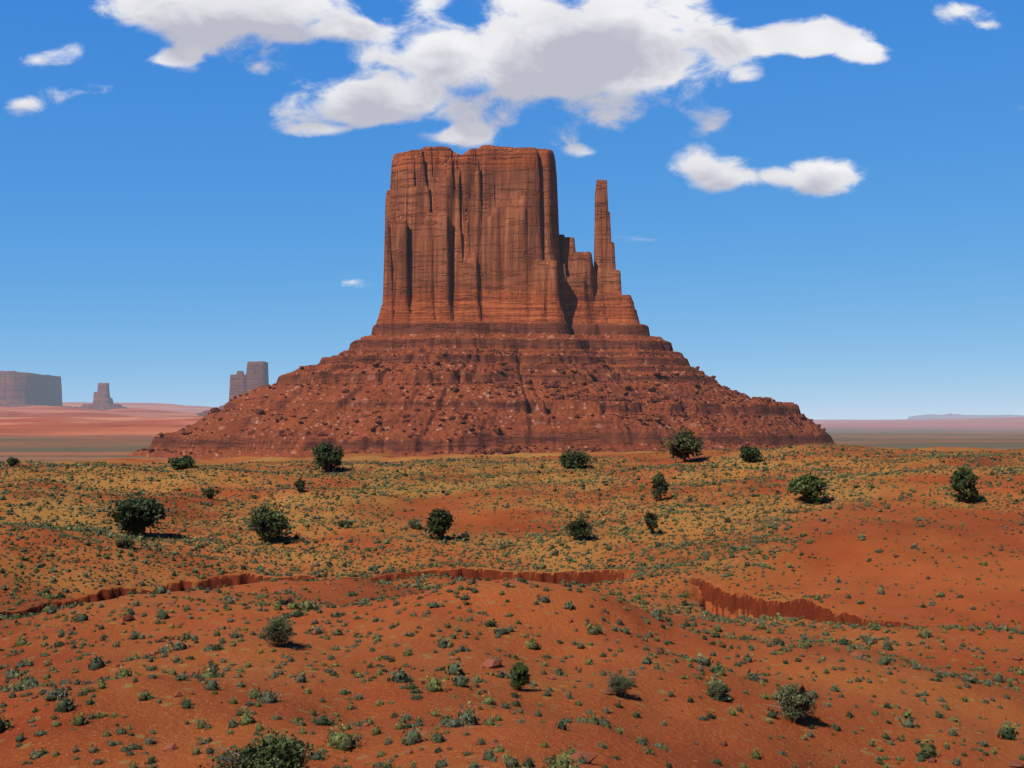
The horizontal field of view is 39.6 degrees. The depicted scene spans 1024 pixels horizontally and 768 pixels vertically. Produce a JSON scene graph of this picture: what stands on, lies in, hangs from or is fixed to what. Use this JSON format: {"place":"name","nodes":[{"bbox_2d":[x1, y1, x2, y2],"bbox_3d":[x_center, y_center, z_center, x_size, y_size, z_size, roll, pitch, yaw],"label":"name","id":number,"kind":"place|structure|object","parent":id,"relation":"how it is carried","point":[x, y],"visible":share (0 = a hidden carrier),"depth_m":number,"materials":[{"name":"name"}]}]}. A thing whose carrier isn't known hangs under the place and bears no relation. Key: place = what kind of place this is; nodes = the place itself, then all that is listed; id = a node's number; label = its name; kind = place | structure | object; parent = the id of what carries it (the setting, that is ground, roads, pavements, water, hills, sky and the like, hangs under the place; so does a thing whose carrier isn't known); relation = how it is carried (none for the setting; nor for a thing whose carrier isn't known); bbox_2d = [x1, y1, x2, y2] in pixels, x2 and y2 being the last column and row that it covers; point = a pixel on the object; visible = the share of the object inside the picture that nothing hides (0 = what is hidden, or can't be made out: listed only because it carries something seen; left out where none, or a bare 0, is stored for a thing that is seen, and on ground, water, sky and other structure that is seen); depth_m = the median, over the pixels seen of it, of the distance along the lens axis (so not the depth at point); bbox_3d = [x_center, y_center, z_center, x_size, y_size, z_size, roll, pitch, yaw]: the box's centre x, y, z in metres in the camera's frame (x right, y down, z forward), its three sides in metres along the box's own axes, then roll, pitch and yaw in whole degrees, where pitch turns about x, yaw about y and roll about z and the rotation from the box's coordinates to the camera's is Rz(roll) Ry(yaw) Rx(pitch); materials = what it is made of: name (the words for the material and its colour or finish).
{"place":"outdoors","nodes":[
{"label":"outdoors","id":0,"kind":"place"},
{"bbox_2d":[0,402,1023,767],"bbox_3d":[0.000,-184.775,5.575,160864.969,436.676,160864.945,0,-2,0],"label":"terrain","id":1,"kind":"structure","parent":0,"point":[64,436],"depth_m":59.26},
{"bbox_2d":[6,457,21,466],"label":"juniper tree","id":2,"kind":"object","parent":1,"relation":"on","point":[11,461],"visible":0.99,"depth_m":159.48,"materials":[{"name":"green plant"}]},
{"bbox_2d":[0,371,75,407],"bbox_3d":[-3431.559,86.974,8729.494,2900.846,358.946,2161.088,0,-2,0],"label":"distant mesa","id":3,"kind":"structure","parent":1,"relation":"on","point":[19,389],"depth_m":8717.15,"materials":[{"name":"grey stone"}]},
{"bbox_2d":[76,383,126,409],"bbox_3d":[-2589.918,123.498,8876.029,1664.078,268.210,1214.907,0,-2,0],"label":"butte","id":4,"kind":"object","parent":1,"relation":"on","point":[102,400],"visible":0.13,"depth_m":8954.59,"materials":[{"name":"grey stone"}]},
{"bbox_2d":[115,537,135,548],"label":"shrub","id":5,"kind":"object","parent":1,"relation":"on","point":[127,543],"visible":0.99,"depth_m":104.68,"materials":[{"name":"green plant"}]},
{"bbox_2d":[107,491,166,535],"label":"juniper tree","id":6,"kind":"object","parent":1,"relation":"on","point":[135,516],"visible":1,"depth_m":118.00,"materials":[{"name":"green plant"}]},
{"bbox_2d":[168,455,195,469],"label":"bush","id":7,"kind":"object","parent":1,"relation":"on","point":[183,461],"visible":1,"depth_m":161.74,"materials":[{"name":"green plant"}]},
{"bbox_2d":[201,488,221,498],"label":"juniper tree","id":8,"kind":"object","parent":1,"relation":"on","point":[209,493],"visible":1,"depth_m":139.63,"materials":[{"name":"green plant"}]},
{"bbox_2d":[196,361,268,416],"bbox_3d":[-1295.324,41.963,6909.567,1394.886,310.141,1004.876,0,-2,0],"label":"distant butte","id":9,"kind":"object","parent":1,"relation":"on","point":[255,376],"visible":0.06,"depth_m":6952.94,"materials":[{"name":"grey stone"}]},
{"bbox_2d":[199,727,314,767],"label":"bush","id":10,"kind":"object","parent":1,"relation":"on","point":[286,753],"visible":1,"depth_m":24.48,"materials":[{"name":"green plant"}]},
{"bbox_2d":[242,502,291,542],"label":"juniper tree","id":11,"kind":"object","parent":1,"relation":"on","point":[265,523],"visible":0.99,"depth_m":117.25,"materials":[{"name":"green plant"}]},
{"bbox_2d":[258,615,294,646],"bbox_3d":[-7.118,7.601,43.309,1.318,1.094,1.143,-1,-2,36],"label":"bush","id":12,"kind":"object","parent":1,"relation":"on","point":[280,633],"visible":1,"depth_m":43.14,"materials":[{"name":"green plant"}]},
{"bbox_2d":[294,479,306,492],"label":"juniper tree","id":13,"kind":"object","parent":1,"relation":"on","point":[299,484],"visible":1,"depth_m":142.76,"materials":[{"name":"green plant"}]},
{"bbox_2d":[311,442,345,471],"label":"juniper tree","id":14,"kind":"object","parent":1,"relation":"on","point":[323,452],"visible":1,"depth_m":165.78,"materials":[{"name":"green plant"}]},
{"bbox_2d":[337,520,352,526],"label":"bush","id":15,"kind":"object","parent":1,"relation":"on","point":[341,523],"visible":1,"depth_m":123.16,"materials":[{"name":"green plant"}]},
{"bbox_2d":[407,517,421,527],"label":"bush","id":16,"kind":"object","parent":1,"relation":"on","point":[413,522],"visible":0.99,"depth_m":124.89,"materials":[{"name":"green plant"}]},
{"bbox_2d":[420,508,453,539],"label":"juniper tree","id":17,"kind":"object","parent":1,"relation":"on","point":[437,525],"visible":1,"depth_m":117.24,"materials":[{"name":"green plant"}]},
{"bbox_2d":[126,145,837,458],"bbox_3d":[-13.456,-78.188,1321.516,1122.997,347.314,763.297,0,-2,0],"label":"butte","id":18,"kind":"object","parent":1,"relation":"on","point":[482,256],"visible":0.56,"depth_m":1404.02,"materials":[{"name":"brown stone"}]},
{"bbox_2d":[137,351,845,454],"bbox_3d":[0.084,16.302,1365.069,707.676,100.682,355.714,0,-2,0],"label":"talus boulders","id":19,"kind":"object","parent":18,"relation":"on","point":[511,449],"visible":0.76,"depth_m":1318.34,"materials":[{"name":"brown stone"}]},
{"bbox_2d":[0,443,1023,767],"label":"grass tufts","id":20,"kind":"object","parent":1,"relation":"on","point":[350,745],"visible":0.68,"depth_m":103.01,"materials":[{"name":"green plant"}]},
{"bbox_2d":[0,447,1023,767],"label":"sage shrub leaves","id":21,"kind":"object","parent":1,"relation":"on","point":[356,633],"visible":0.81,"depth_m":64.06,"materials":[{"name":"green plant"}]},
{"bbox_2d":[503,660,530,689],"bbox_3d":[0.201,7.604,36.719,0.659,0.928,0.646,1,-2,-24],"label":"juniper tree","id":22,"kind":"object","parent":1,"relation":"on","point":[519,676],"visible":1,"depth_m":36.62,"materials":[{"name":"green plant"}]},
{"bbox_2d":[30,579,1023,767],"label":"rocks","id":23,"kind":"object","parent":1,"relation":"on","point":[496,663],"visible":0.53,"depth_m":40.05,"materials":[{"name":"brown stone"}]},
{"bbox_2d":[557,448,593,468],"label":"bush","id":24,"kind":"object","parent":1,"relation":"on","point":[576,459],"visible":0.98,"depth_m":162.85,"materials":[{"name":"green plant"}]},
{"bbox_2d":[564,515,594,539],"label":"juniper tree","id":25,"kind":"object","parent":1,"relation":"on","point":[580,527],"visible":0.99,"depth_m":114.30,"materials":[{"name":"green plant"}]},
{"bbox_2d":[607,673,635,697],"bbox_3d":[2.883,8.024,37.563,0.740,0.783,0.713,0,-2,-6],"label":"bush","id":26,"kind":"object","parent":1,"relation":"on","point":[619,685],"visible":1,"depth_m":37.43,"materials":[{"name":"green plant"}]},
{"bbox_2d":[642,511,658,533],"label":"juniper tree","id":27,"kind":"object","parent":1,"relation":"on","point":[651,519],"visible":1,"depth_m":115.14,"materials":[{"name":"green plant"}]},
{"bbox_2d":[650,472,669,500],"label":"juniper tree","id":28,"kind":"object","parent":1,"relation":"on","point":[660,485],"visible":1,"depth_m":132.70,"materials":[{"name":"green plant"}]},
{"bbox_2d":[660,428,705,462],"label":"juniper tree","id":29,"kind":"object","parent":1,"relation":"on","point":[686,445],"visible":1,"depth_m":166.69,"materials":[{"name":"green plant"}]},
{"bbox_2d":[705,680,732,698],"bbox_3d":[5.719,8.525,39.403,0.766,0.676,0.819,0,-2,5],"label":"bush","id":30,"kind":"object","parent":1,"relation":"on","point":[715,688],"visible":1,"depth_m":39.28,"materials":[{"name":"green plant"}]},
{"bbox_2d":[739,445,762,462],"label":"bush","id":31,"kind":"object","parent":1,"relation":"on","point":[749,454],"visible":1,"depth_m":158.21,"materials":[{"name":"green plant"}]},
{"bbox_2d":[765,682,819,721],"bbox_3d":[7.704,8.807,39.104,1.204,1.204,1.366,1,-2,-36],"label":"bush","id":32,"kind":"object","parent":1,"relation":"on","point":[795,704],"visible":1,"depth_m":38.85,"materials":[{"name":"green plant"}]},
{"bbox_2d":[787,472,830,502],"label":"juniper tree","id":33,"kind":"object","parent":1,"relation":"on","point":[810,486],"visible":1,"depth_m":124.22,"materials":[{"name":"green plant"}]},
{"bbox_2d":[948,465,980,502],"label":"juniper tree","id":34,"kind":"object","parent":1,"relation":"on","point":[963,479],"visible":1,"depth_m":118.23,"materials":[{"name":"green plant"}]},
{"bbox_2d":[908,413,1023,419],"bbox_3d":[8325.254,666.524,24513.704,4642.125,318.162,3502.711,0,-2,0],"label":"distant mesa","id":35,"kind":"structure","parent":1,"relation":"on","point":[943,416],"depth_m":24344.06,"materials":[{"name":"grey stone"}]},
{"bbox_2d":[0,0,1023,419],"label":"sky","id":36,"kind":"structure","parent":0,"point":[817,205],"materials":[{"name":"blue"}]}
]}

